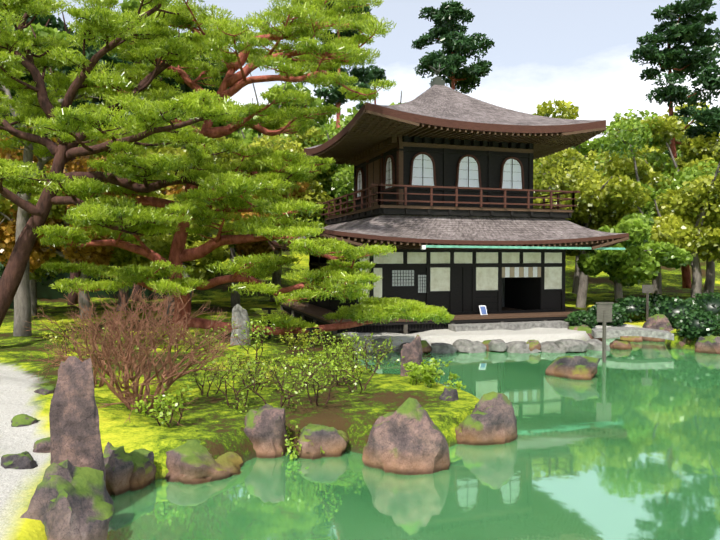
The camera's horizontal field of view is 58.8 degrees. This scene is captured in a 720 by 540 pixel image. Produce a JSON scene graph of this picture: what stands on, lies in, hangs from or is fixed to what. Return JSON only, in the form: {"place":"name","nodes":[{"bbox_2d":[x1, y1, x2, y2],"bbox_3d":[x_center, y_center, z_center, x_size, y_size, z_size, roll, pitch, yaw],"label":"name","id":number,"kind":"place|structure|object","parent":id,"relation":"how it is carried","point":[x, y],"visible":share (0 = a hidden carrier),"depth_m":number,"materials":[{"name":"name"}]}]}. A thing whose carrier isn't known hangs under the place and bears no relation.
{"place":"outdoors","nodes":[
{"label":"outdoors","id":0,"kind":"place"},
{"bbox_2d":[0,211,719,539],"bbox_3d":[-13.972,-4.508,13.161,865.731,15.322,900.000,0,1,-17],"label":"ground","id":1,"kind":"structure","parent":0,"point":[212,424],"depth_m":11.76,"materials":[{"name":"green plant"}]},
{"bbox_2d":[0,261,13,308],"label":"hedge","id":2,"kind":"object","parent":1,"relation":"on","point":[1,273],"visible":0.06,"depth_m":29.48,"materials":[{"name":"green plant"}]},
{"bbox_2d":[1,451,37,469],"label":"path rock","id":3,"kind":"object","parent":1,"relation":"on","point":[24,460],"visible":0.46,"depth_m":7.43,"materials":[{"name":"stone"}]},
{"bbox_2d":[11,414,39,426],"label":"path rock","id":4,"kind":"object","parent":1,"relation":"on","point":[20,420],"visible":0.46,"depth_m":8.97,"materials":[{"name":"stone"}]},
{"bbox_2d":[0,19,56,126],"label":"tree","id":5,"kind":"object","parent":1,"relation":"on","point":[38,26],"visible":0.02,"depth_m":35.05,"materials":[{"name":"green plant"}]},
{"bbox_2d":[0,156,69,315],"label":"tree","id":6,"kind":"object","parent":1,"relation":"on","point":[56,211],"visible":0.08,"depth_m":26.24,"materials":[{"name":"plant"}]},
{"bbox_2d":[1,12,78,72],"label":"tree","id":7,"kind":"object","parent":1,"relation":"on","point":[53,23],"visible":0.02,"depth_m":39.91,"materials":[{"name":"green plant"}]},
{"bbox_2d":[33,437,50,452],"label":"path rock","id":8,"kind":"object","parent":1,"relation":"on","point":[42,445],"visible":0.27,"depth_m":8.07,"materials":[{"name":"stone"}]},
{"bbox_2d":[34,385,54,394],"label":"path rock","id":9,"kind":"object","parent":1,"relation":"on","point":[49,389],"visible":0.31,"depth_m":10.47,"materials":[{"name":"stone"}]},
{"bbox_2d":[39,318,81,353],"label":"shrub sapling","id":10,"kind":"object","parent":1,"relation":"on","point":[62,341],"visible":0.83,"depth_m":16.54,"materials":[{"name":"green plant"}]},
{"bbox_2d":[0,66,124,336],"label":"tree","id":11,"kind":"object","parent":1,"relation":"on","point":[60,83],"visible":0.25,"depth_m":19.50,"materials":[{"name":"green plant"}]},
{"bbox_2d":[20,459,113,539],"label":"rock","id":12,"kind":"object","parent":1,"relation":"on","point":[69,501],"visible":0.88,"depth_m":6.08,"materials":[{"name":"stone"}]},
{"bbox_2d":[0,126,136,318],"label":"tree","id":13,"kind":"object","parent":1,"relation":"on","point":[96,255],"visible":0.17,"depth_m":23.96,"materials":[{"name":"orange plant"}]},
{"bbox_2d":[2,24,137,305],"bbox_3d":[-15.104,-5.447,34.047,6.912,15.070,7.459,0,1,-17],"label":"tree","id":14,"kind":"object","parent":1,"relation":"on","point":[73,298],"visible":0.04,"depth_m":32.47,"materials":[{"name":"green plant"}]},
{"bbox_2d":[49,356,105,482],"bbox_3d":[-3.092,1.840,7.056,0.616,1.781,0.258,0,1,3],"label":"tall rock","id":15,"kind":"object","parent":1,"relation":"on","point":[75,438],"visible":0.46,"depth_m":6.95,"materials":[{"name":"stone"}]},
{"bbox_2d":[0,99,176,170],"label":"tree","id":16,"kind":"object","parent":1,"relation":"on","point":[21,154],"visible":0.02,"depth_m":33.39,"materials":[{"name":"green plant"}]},
{"bbox_2d":[27,321,157,387],"bbox_3d":[-4.917,1.569,11.976,2.334,1.430,2.374,1,1,28],"label":"bare shrub","id":17,"kind":"object","parent":1,"relation":"on","point":[101,383],"visible":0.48,"depth_m":11.91,"materials":[{"name":"brown plant"}]},
{"bbox_2d":[37,260,165,298],"bbox_3d":[-15.411,-0.037,37.024,9.116,3.814,2.338,0,1,-10],"label":"hedge","id":18,"kind":"object","parent":1,"relation":"on","point":[45,290],"visible":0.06,"depth_m":36.06,"materials":[{"name":"green plant"}]},
{"bbox_2d":[34,12,179,87],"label":"tree","id":19,"kind":"object","parent":1,"relation":"on","point":[54,33],"depth_m":36.02,"materials":[{"name":"green plant"}]},
{"bbox_2d":[91,328,138,351],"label":"shrub sapling","id":20,"kind":"object","parent":1,"relation":"on","point":[115,340],"visible":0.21,"depth_m":15.77,"materials":[{"name":"green plant"}]},
{"bbox_2d":[103,442,133,495],"bbox_3d":[-3.039,2.451,7.902,0.514,0.622,0.464,0,1,22],"label":"rock","id":21,"kind":"object","parent":1,"relation":"on","point":[119,464],"visible":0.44,"depth_m":7.75,"materials":[{"name":"stone"}]},
{"bbox_2d":[22,283,247,425],"bbox_3d":[-3.543,1.309,10.568,3.196,2.257,3.260,0,1,4],"label":"bare shrub","id":22,"kind":"object","parent":1,"relation":"on","point":[128,399],"visible":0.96,"depth_m":10.39,"materials":[{"name":"brown plant"}]},
{"bbox_2d":[54,32,228,301],"bbox_3d":[-11.465,-5.562,36.299,10.049,15.278,9.083,0,1,10],"label":"tree","id":23,"kind":"object","parent":1,"relation":"on","point":[90,51],"visible":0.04,"depth_m":34.12,"materials":[{"name":"green plant"}]},
{"bbox_2d":[95,0,205,86],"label":"tree","id":24,"kind":"object","parent":1,"relation":"on","point":[130,4],"visible":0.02,"depth_m":41.38,"materials":[{"name":"green plant"}]},
{"bbox_2d":[102,156,208,310],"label":"tree","id":25,"kind":"object","parent":1,"relation":"on","point":[124,293],"visible":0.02,"depth_m":28.80,"materials":[{"name":"green plant"}]},
{"bbox_2d":[0,0,316,326],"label":"pine tree","id":26,"kind":"object","parent":1,"relation":"on","point":[71,130],"visible":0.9,"depth_m":16.74,"materials":[{"name":"green plant"}]},
{"bbox_2d":[130,384,192,426],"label":"shrub sapling","id":27,"kind":"object","parent":1,"relation":"on","point":[160,413],"visible":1,"depth_m":9.25,"materials":[{"name":"green plant"}]},
{"bbox_2d":[75,191,257,316],"bbox_3d":[-7.776,-0.734,26.239,7.836,6.098,6.709,0,1,-17],"label":"tree","id":28,"kind":"object","parent":1,"relation":"on","point":[156,244],"visible":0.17,"depth_m":25.90,"materials":[{"name":"plant"}]},
{"bbox_2d":[111,123,229,300],"bbox_3d":[-9.284,-3.055,32.895,7.065,10.369,8.419,0,1,-17],"label":"tree","id":29,"kind":"object","parent":1,"relation":"on","point":[180,151],"depth_m":30.09,"materials":[{"name":"green plant"}]},
{"bbox_2d":[146,324,199,360],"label":"shrub sapling","id":30,"kind":"object","parent":1,"relation":"on","point":[188,346],"visible":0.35,"depth_m":14.83,"materials":[{"name":"green plant"}]},
{"bbox_2d":[185,100,231,148],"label":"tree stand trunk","id":31,"kind":"object","parent":1,"relation":"on","point":[215,122],"depth_m":49.03,"materials":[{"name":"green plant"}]},
{"bbox_2d":[177,348,243,396],"bbox_3d":[-2.726,1.887,11.489,1.261,0.954,1.258,0,1,-17],"label":"leafy shrub","id":32,"kind":"object","parent":1,"relation":"on","point":[201,383],"visible":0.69,"depth_m":11.51,"materials":[{"name":"green plant"}]},
{"bbox_2d":[195,327,227,353],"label":"shrub sapling","id":33,"kind":"object","parent":1,"relation":"on","point":[210,339],"visible":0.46,"depth_m":16.25,"materials":[{"name":"green plant"}]},
{"bbox_2d":[225,132,238,139],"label":"tree","id":34,"kind":"object","parent":1,"relation":"on","point":[235,135],"visible":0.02,"depth_m":53.85,"materials":[{"name":"green plant"}]},
{"bbox_2d":[199,353,270,412],"bbox_3d":[-2.043,1.875,10.540,1.177,1.043,1.350,0,1,-17],"label":"leafy shrub","id":35,"kind":"object","parent":1,"relation":"on","point":[238,400],"visible":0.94,"depth_m":10.59,"materials":[{"name":"green plant"}]},
{"bbox_2d":[161,153,310,306],"bbox_3d":[-6.395,-1.772,31.840,7.652,7.982,7.721,0,1,14],"label":"tree","id":36,"kind":"object","parent":1,"relation":"on","point":[251,248],"visible":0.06,"depth_m":31.05,"materials":[{"name":"green plant"}]},
{"bbox_2d":[230,304,251,345],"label":"standing stone","id":37,"kind":"object","parent":1,"relation":"on","point":[239,313],"visible":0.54,"depth_m":17.68,"materials":[{"name":"grey stone"}]},
{"bbox_2d":[28,0,454,340],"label":"pine tree","id":38,"kind":"object","parent":1,"relation":"on","point":[230,195],"visible":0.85,"depth_m":17.90,"materials":[{"name":"green plant"}]},
{"bbox_2d":[239,127,254,137],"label":"tree","id":39,"kind":"object","parent":1,"relation":"on","point":[249,131],"depth_m":82.14,"materials":[{"name":"green plant"}]},
{"bbox_2d":[223,318,274,363],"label":"shrub sapling","id":40,"kind":"object","parent":1,"relation":"on","point":[261,333],"visible":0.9,"depth_m":14.85,"materials":[{"name":"green plant"}]},
{"bbox_2d":[226,351,281,391],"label":"shrub sapling","id":41,"kind":"object","parent":1,"relation":"on","point":[268,373],"visible":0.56,"depth_m":12.04,"materials":[{"name":"green plant"}]},
{"bbox_2d":[244,404,288,457],"bbox_3d":[-1.372,2.434,9.450,0.788,0.905,0.706,0,1,15],"label":"rock block","id":42,"kind":"object","parent":1,"relation":"on","point":[265,430],"visible":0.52,"depth_m":9.17,"materials":[{"name":"stone"}]},
{"bbox_2d":[262,308,276,338],"bbox_3d":[-2.725,1.703,19.199,0.443,1.120,0.094,0,1,-6],"label":"branch support","id":43,"kind":"object","parent":1,"relation":"on","point":[269,322],"visible":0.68,"depth_m":19.16,"materials":[{"name":"brown wood"}]},
{"bbox_2d":[213,73,332,156],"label":"tree","id":44,"kind":"object","parent":1,"relation":"on","point":[286,86],"visible":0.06,"depth_m":51.41,"materials":[{"name":"green plant"}]},
{"bbox_2d":[208,126,339,301],"bbox_3d":[-4.553,-3.024,34.104,8.359,10.258,8.408,0,1,-17],"label":"tree","id":45,"kind":"object","parent":1,"relation":"on","point":[316,193],"visible":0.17,"depth_m":32.59,"materials":[{"name":"green plant"}]},
{"bbox_2d":[230,349,326,407],"bbox_3d":[-1.421,1.849,10.419,1.226,1.015,1.846,-1,1,-28],"label":"leafy shrub","id":46,"kind":"object","parent":1,"relation":"on","point":[275,378],"visible":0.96,"depth_m":10.44,"materials":[{"name":"green plant"}]},
{"bbox_2d":[237,97,335,142],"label":"tree","id":47,"kind":"object","parent":1,"relation":"on","point":[318,102],"visible":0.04,"depth_m":56.74,"materials":[{"name":"green plant"}]},
{"bbox_2d":[277,324,320,357],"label":"shrub sapling","id":48,"kind":"object","parent":1,"relation":"on","point":[290,336],"visible":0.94,"depth_m":15.83,"materials":[{"name":"green plant"}]},
{"bbox_2d":[282,425,325,458],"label":"shrub sapling","id":49,"kind":"object","parent":1,"relation":"on","point":[295,451],"visible":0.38,"depth_m":9.17,"materials":[{"name":"green plant"}]},
{"bbox_2d":[267,127,353,226],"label":"tree","id":50,"kind":"object","parent":1,"relation":"on","point":[343,184],"visible":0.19,"depth_m":34.30,"materials":[{"name":"green plant"}]},
{"bbox_2d":[304,328,318,347],"bbox_3d":[-1.344,1.974,17.658,0.443,0.749,0.094,0,1,-6],"label":"branch support","id":51,"kind":"object","parent":1,"relation":"on","point":[310,329],"visible":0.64,"depth_m":17.62,"materials":[{"name":"brown wood"}]},
{"bbox_2d":[294,424,348,459],"bbox_3d":[-0.574,2.550,9.465,0.815,0.571,0.780,0,1,-17],"label":"rock","id":52,"kind":"object","parent":1,"relation":"on","point":[315,438],"visible":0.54,"depth_m":9.20,"materials":[{"name":"stone"}]},
{"bbox_2d":[285,337,361,405],"bbox_3d":[-0.723,1.742,10.513,1.346,1.226,1.273,1,1,29],"label":"leafy shrub","id":53,"kind":"object","parent":1,"relation":"on","point":[305,366],"visible":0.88,"depth_m":10.65,"materials":[{"name":"green plant"}]},
{"bbox_2d":[319,118,345,134],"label":"tree","id":54,"kind":"object","parent":1,"relation":"on","point":[330,126],"visible":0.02,"depth_m":73.71,"materials":[{"name":"green plant"}]},
{"bbox_2d":[310,325,361,360],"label":"shrub sapling","id":55,"kind":"object","parent":1,"relation":"on","point":[320,340],"visible":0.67,"depth_m":14.89,"materials":[{"name":"green plant"}]},
{"bbox_2d":[307,0,372,128],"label":"conifer tree","id":56,"kind":"object","parent":1,"relation":"on","point":[335,96],"visible":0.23,"depth_m":45.84,"materials":[{"name":"green plant"}]},
{"bbox_2d":[319,344,370,385],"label":"leafy shrub","id":57,"kind":"object","parent":1,"relation":"on","point":[339,361],"visible":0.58,"depth_m":12.02,"materials":[{"name":"green plant"}]},
{"bbox_2d":[333,106,359,174],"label":"tree","id":58,"kind":"object","parent":1,"relation":"on","point":[350,117],"depth_m":35.24,"materials":[{"name":"green plant"}]},
{"bbox_2d":[312,330,404,392],"bbox_3d":[0.037,1.718,11.769,1.421,1.179,1.936,1,1,33],"label":"leafy shrub","id":59,"kind":"object","parent":1,"relation":"on","point":[355,362],"visible":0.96,"depth_m":11.71,"materials":[{"name":"green plant"}]},
{"bbox_2d":[337,336,395,372],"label":"leafy shrub","id":60,"kind":"object","parent":1,"relation":"on","point":[378,360],"visible":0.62,"depth_m":13.76,"materials":[{"name":"green plant"}]},
{"bbox_2d":[356,65,385,109],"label":"conifer tree","id":61,"kind":"object","parent":1,"relation":"on","point":[375,72],"visible":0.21,"depth_m":68.02,"materials":[{"name":"green plant"}]},
{"bbox_2d":[395,342,409,352],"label":"shore rock","id":62,"kind":"object","parent":1,"relation":"on","point":[398,349],"visible":0.23,"depth_m":19.24,"materials":[{"name":"stone"}]},
{"bbox_2d":[362,397,449,474],"bbox_3d":[0.659,2.342,8.899,1.200,1.200,1.068,0,1,13],"label":"rock","id":63,"kind":"object","parent":1,"relation":"on","point":[407,437],"visible":0.71,"depth_m":8.58,"materials":[{"name":"stone"}]},
{"bbox_2d":[400,335,422,375],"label":"rock","id":64,"kind":"object","parent":1,"relation":"on","point":[412,351],"visible":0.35,"depth_m":13.27,"materials":[{"name":"stone"}]},
{"bbox_2d":[403,358,465,388],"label":"shrub","id":65,"kind":"object","parent":1,"relation":"on","point":[429,373],"visible":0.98,"depth_m":12.28,"materials":[{"name":"green plant"}]},
{"bbox_2d":[268,63,628,333],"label":"pavilion","id":66,"kind":"structure","parent":1,"relation":"on","point":[443,197],"depth_m":23.12,"materials":[{"name":"brown wood"}]},
{"bbox_2d":[439,388,458,400],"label":"rock","id":67,"kind":"object","parent":1,"relation":"on","point":[449,394],"visible":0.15,"depth_m":10.99,"materials":[{"name":"stone"}]},
{"bbox_2d":[411,0,494,93],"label":"conifer tree","id":68,"kind":"object","parent":1,"relation":"on","point":[451,38],"visible":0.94,"depth_m":49.44,"materials":[{"name":"green plant"}]},
{"bbox_2d":[459,391,517,445],"bbox_3d":[1.966,2.392,10.104,1.026,0.989,0.762,0,1,-17],"label":"rock","id":69,"kind":"object","parent":1,"relation":"on","point":[491,419],"visible":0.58,"depth_m":9.83,"materials":[{"name":"stone"}]},
{"bbox_2d":[534,98,578,118],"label":"tree","id":70,"kind":"object","parent":1,"relation":"on","point":[564,109],"depth_m":60.72,"materials":[{"name":"green plant"}]},
{"bbox_2d":[533,114,609,174],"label":"tree","id":71,"kind":"object","parent":1,"relation":"on","point":[601,161],"depth_m":54.64,"materials":[{"name":"green plant"}]},
{"bbox_2d":[533,149,626,222],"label":"tree","id":72,"kind":"object","parent":1,"relation":"on","point":[597,161],"visible":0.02,"depth_m":35.16,"materials":[{"name":"green plant"}]},
{"bbox_2d":[567,325,601,340],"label":"rock","id":73,"kind":"object","parent":1,"relation":"on","point":[587,329],"visible":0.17,"depth_m":21.43,"materials":[{"name":"stone"}]},
{"bbox_2d":[533,147,643,307],"bbox_3d":[10.388,-2.048,31.620,7.005,8.548,6.434,1,1,30],"label":"tree","id":74,"kind":"object","parent":1,"relation":"on","point":[583,213],"visible":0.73,"depth_m":29.91,"materials":[{"name":"green plant"}]},
{"bbox_2d":[595,302,613,362],"bbox_3d":[6.658,1.998,17.417,0.482,2.240,0.084,0,1,-4],"label":"sign post","id":75,"kind":"object","parent":1,"relation":"on","point":[604,312],"visible":0.88,"depth_m":17.38,"materials":[{"name":"grey wood"}]},
{"bbox_2d":[533,109,676,293],"bbox_3d":[14.444,-3.929,43.294,11.140,11.868,13.124,0,1,-17],"label":"tree","id":76,"kind":"object","parent":1,"relation":"on","point":[584,148],"visible":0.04,"depth_m":39.13,"materials":[{"name":"green plant"}]},
{"bbox_2d":[591,137,669,158],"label":"tree","id":77,"kind":"object","parent":1,"relation":"on","point":[595,142],"depth_m":66.26,"materials":[{"name":"green plant"}]},
{"bbox_2d":[576,212,692,302],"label":"tree","id":78,"kind":"object","parent":1,"relation":"on","point":[641,257],"visible":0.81,"depth_m":25.97,"materials":[{"name":"green plant"}]},
{"bbox_2d":[564,291,719,341],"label":"azalea shrub","id":79,"kind":"object","parent":1,"relation":"on","point":[698,317],"visible":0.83,"depth_m":22.31,"materials":[{"name":"green plant"}]},
{"bbox_2d":[584,102,709,171],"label":"tree","id":80,"kind":"object","parent":1,"relation":"on","point":[680,136],"depth_m":57.26,"materials":[{"name":"green plant"}]},
{"bbox_2d":[642,285,652,321],"bbox_3d":[10.555,1.419,23.465,0.401,1.750,0.069,0,1,-8],"label":"signpost","id":81,"kind":"object","parent":1,"relation":"on","point":[647,289],"visible":0.82,"depth_m":23.44,"materials":[{"name":"grey wood"}]},
{"bbox_2d":[590,133,719,299],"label":"tree","id":82,"kind":"object","parent":1,"relation":"on","point":[690,221],"visible":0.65,"depth_m":28.45,"materials":[{"name":"green plant"}]},
{"bbox_2d":[595,119,719,295],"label":"tree","id":83,"kind":"object","parent":1,"relation":"on","point":[693,172],"visible":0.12,"depth_m":34.30,"materials":[{"name":"green plant"}]},
{"bbox_2d":[642,314,672,341],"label":"rock","id":84,"kind":"object","parent":1,"relation":"on","point":[659,321],"visible":0.38,"depth_m":21.67,"materials":[{"name":"stone"}]},
{"bbox_2d":[604,114,719,296],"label":"tree","id":85,"kind":"object","parent":1,"relation":"on","point":[695,153],"visible":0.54,"depth_m":38.05,"materials":[{"name":"green plant"}]},
{"bbox_2d":[630,0,719,288],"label":"pine tree","id":86,"kind":"object","parent":1,"relation":"on","point":[678,59],"visible":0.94,"depth_m":39.59,"materials":[{"name":"green plant"}]},
{"bbox_2d":[679,332,686,346],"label":"rock","id":87,"kind":"object","parent":1,"relation":"on","point":[682,343],"visible":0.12,"depth_m":19.98,"materials":[{"name":"stone"}]},
{"bbox_2d":[662,131,713,168],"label":"tree","id":88,"kind":"object","parent":1,"relation":"on","point":[666,148],"depth_m":63.32,"materials":[{"name":"green plant"}]},
{"bbox_2d":[695,335,719,353],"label":"rock","id":89,"kind":"object","parent":1,"relation":"on","point":[710,344],"visible":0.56,"depth_m":19.07,"materials":[{"name":"stone"}]},
{"bbox_2d":[51,0,719,153],"label":"sky","id":90,"kind":"structure","parent":0,"point":[578,52],"materials":[{"name":"white"}]},
{"bbox_2d":[107,338,719,539],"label":"pond water","id":91,"kind":"structure","parent":0,"point":[623,445],"depth_m":8.21,"materials":[{"name":"green liquid"}]},
{"bbox_2d":[126,448,155,490],"bbox_3d":[-2.821,2.493,8.053,0.484,0.437,0.436,0,1,-17],"label":"dark rock","id":92,"kind":"object","parent":91,"relation":"in","point":[143,473],"visible":0.58,"depth_m":7.96,"materials":[{"name":"stone"}]},
{"bbox_2d":[164,439,242,484],"bbox_3d":[-2.209,2.563,8.501,1.319,0.588,0.992,0,1,-17],"label":"flat rock","id":93,"kind":"object","parent":91,"relation":"on","point":[193,462],"visible":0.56,"depth_m":8.25,"materials":[{"name":"stone"}]},
{"bbox_2d":[372,338,390,351],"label":"shore rock","id":94,"kind":"object","parent":91,"relation":"on","point":[380,340],"visible":0.54,"depth_m":19.20,"materials":[{"name":"stone"}]},
{"bbox_2d":[421,340,430,352],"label":"shore rock","id":95,"kind":"object","parent":91,"relation":"in","point":[426,346],"visible":0.54,"depth_m":19.08,"materials":[{"name":"stone"}]},
{"bbox_2d":[431,342,457,352],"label":"shore rock","id":96,"kind":"object","parent":91,"relation":"in","point":[440,347],"visible":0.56,"depth_m":19.09,"materials":[{"name":"stone"}]},
{"bbox_2d":[455,426,464,443],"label":"rock","id":97,"kind":"object","parent":91,"relation":"in","point":[460,438],"visible":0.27,"depth_m":9.82,"materials":[{"name":"stone"}]},
{"bbox_2d":[453,339,475,351],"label":"shore rock","id":98,"kind":"object","parent":91,"relation":"on","point":[458,345],"visible":0.71,"depth_m":19.26,"materials":[{"name":"stone"}]},
{"bbox_2d":[458,341,486,352],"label":"shore rock","id":99,"kind":"object","parent":91,"relation":"in","point":[479,346],"visible":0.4,"depth_m":19.25,"materials":[{"name":"stone"}]},
{"bbox_2d":[481,340,505,351],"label":"shore rock","id":100,"kind":"object","parent":91,"relation":"in","point":[485,342],"visible":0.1,"depth_m":19.52,"materials":[{"name":"stone"}]},
{"bbox_2d":[488,339,507,351],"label":"shore rock","id":101,"kind":"object","parent":91,"relation":"on","point":[499,345],"visible":0.98,"depth_m":19.26,"materials":[{"name":"stone"}]},
{"bbox_2d":[506,341,541,352],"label":"shore rock","id":102,"kind":"object","parent":91,"relation":"in","point":[518,346],"visible":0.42,"depth_m":19.19,"materials":[{"name":"stone"}]},
{"bbox_2d":[526,340,540,350],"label":"shore rock","id":103,"kind":"object","parent":91,"relation":"on","point":[534,344],"visible":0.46,"depth_m":19.28,"materials":[{"name":"stone"}]},
{"bbox_2d":[540,341,566,352],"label":"shore rock","id":104,"kind":"object","parent":91,"relation":"in","point":[549,346],"visible":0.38,"depth_m":19.25,"materials":[{"name":"stone"}]},
{"bbox_2d":[554,339,587,351],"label":"shore rock","id":105,"kind":"object","parent":91,"relation":"in","point":[569,345],"visible":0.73,"depth_m":19.16,"materials":[{"name":"stone"}]},
{"bbox_2d":[545,356,599,379],"bbox_3d":[5.194,2.382,15.329,1.180,0.709,1.005,0,1,-17],"label":"island rock","id":106,"kind":"object","parent":91,"relation":"in","point":[577,367],"visible":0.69,"depth_m":15.09,"materials":[{"name":"stone"}]},
{"bbox_2d":[586,339,609,350],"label":"shore rock","id":107,"kind":"object","parent":91,"relation":"in","point":[595,344],"visible":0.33,"depth_m":19.68,"materials":[{"name":"stone"}]},
{"bbox_2d":[592,327,673,340],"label":"stone bridge","id":108,"kind":"structure","parent":107,"relation":"on","point":[631,331],"depth_m":19.85,"materials":[{"name":"grey stone"}]},
{"bbox_2d":[609,339,631,349],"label":"rock","id":109,"kind":"object","parent":91,"relation":"in","point":[619,344],"visible":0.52,"depth_m":19.84,"materials":[{"name":"stone"}]},
{"bbox_2d":[620,336,642,341],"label":"rock","id":110,"kind":"object","parent":91,"relation":"in","point":[633,338],"visible":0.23,"depth_m":21.59,"materials":[{"name":"stone"}]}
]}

